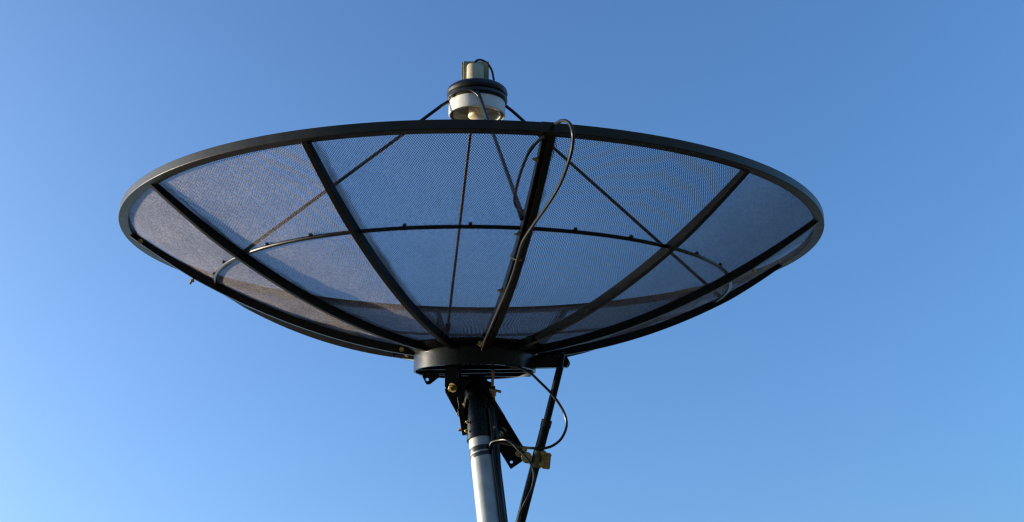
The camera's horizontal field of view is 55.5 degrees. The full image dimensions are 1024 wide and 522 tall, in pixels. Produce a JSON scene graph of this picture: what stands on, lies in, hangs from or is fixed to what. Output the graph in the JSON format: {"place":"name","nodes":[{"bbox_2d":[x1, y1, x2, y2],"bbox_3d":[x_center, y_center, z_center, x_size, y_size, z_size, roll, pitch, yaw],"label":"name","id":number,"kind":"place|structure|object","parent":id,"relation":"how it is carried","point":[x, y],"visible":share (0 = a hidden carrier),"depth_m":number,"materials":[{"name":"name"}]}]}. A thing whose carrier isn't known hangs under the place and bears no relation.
{"place":"outdoors","nodes":[
{"label":"outdoors","id":0,"kind":"place"},
{"bbox_2d":[0,0,1023,521],"label":"sky","id":1,"kind":"structure","parent":0,"point":[876,374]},
{"bbox_3d":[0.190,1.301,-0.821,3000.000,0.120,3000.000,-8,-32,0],"label":"ground","id":2,"kind":"structure","parent":0,"visible":0},
{"bbox_2d":[469,435,499,521],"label":"mounting pole","id":3,"kind":"object","parent":2,"relation":"on","point":[485,495],"visible":0.88,"depth_m":3.17,"materials":[{"name":"metal"}]},
{"bbox_2d":[445,366,526,468],"bbox_3d":[-0.098,0.529,3.352,0.259,0.360,0.259,-8,-32,0],"label":"polar mount","id":4,"kind":"object","parent":3,"relation":"attached to","point":[471,397],"visible":0.86,"depth_m":3.32,"materials":[{"name":"black paint"}]},
{"bbox_2d":[118,61,823,383],"bbox_3d":[-0.131,-0.173,3.545,2.400,1.217,2.400,0,-14,-1],"label":"satellite dish","id":5,"kind":"object","parent":4,"relation":"attached to","point":[448,344],"visible":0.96,"depth_m":2.84,"materials":[{"name":"paint"}]},
{"bbox_2d":[449,89,480,104],"bbox_3d":[-0.172,-0.583,3.532,0.130,0.110,0.023,-20,-34,18],"label":"feed cable","id":6,"kind":"object","parent":5,"relation":"attached to","point":[460,90],"visible":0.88,"depth_m":3.54,"materials":[{"name":"black rubber"}]},
{"bbox_2d":[473,59,499,89],"bbox_3d":[-0.095,-0.681,3.639,0.088,0.168,0.059,-8,-32,0],"label":"amplifier cable","id":7,"kind":"object","parent":5,"relation":"attached to","point":[489,66],"visible":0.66,"depth_m":3.65,"materials":[{"name":"black rubber"}]},
{"bbox_2d":[481,119,574,350],"bbox_3d":[0.002,-0.020,2.711,0.047,0.183,1.164,0,-33,-14],"label":"coaxial cable","id":8,"kind":"object","parent":5,"relation":"attached to","point":[569,123],"visible":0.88,"depth_m":2.43,"materials":[{"name":"black rubber"}]},
{"bbox_2d":[489,364,567,449],"bbox_3d":[0.040,0.488,3.224,0.272,0.296,0.149,-8,-32,0],"label":"actuator cable","id":9,"kind":"object","parent":5,"relation":"hanging from","point":[555,399],"visible":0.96,"depth_m":3.19,"materials":[{"name":"black rubber"}]},
{"bbox_2d":[513,135,545,212],"bbox_3d":[0.039,-0.224,2.499,0.034,0.047,0.316,0,-33,-12],"label":"coaxial cable","id":10,"kind":"object","parent":5,"relation":"attached to","point":[537,141],"visible":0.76,"depth_m":2.46,"materials":[{"name":"black rubber"}]},
{"bbox_2d":[515,352,564,521],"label":"linear actuator","id":11,"kind":"object","parent":4,"relation":"attached to","point":[538,459],"visible":0.89,"depth_m":3.21,"materials":[{"name":"black paint"}]},
{"bbox_2d":[488,407,503,521],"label":"pole cable","id":12,"kind":"object","parent":3,"relation":"attached to","point":[495,468],"visible":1,"depth_m":3.19,"materials":[{"name":"black rubber"}]},
{"bbox_2d":[490,404,505,521],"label":"pole cable","id":13,"kind":"object","parent":3,"relation":"attached to","point":[498,471],"visible":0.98,"depth_m":3.20,"materials":[{"name":"black rubber"}]},
{"bbox_2d":[493,399,507,521],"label":"pole cable","id":14,"kind":"object","parent":3,"relation":"attached to","point":[501,474],"visible":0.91,"depth_m":3.21,"materials":[{"name":"black rubber"}]},
{"bbox_2d":[489,438,534,521],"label":"motor cable","id":15,"kind":"object","parent":3,"relation":"attached to","point":[529,462],"visible":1,"depth_m":3.12,"materials":[{"name":"black rubber"}]}
]}

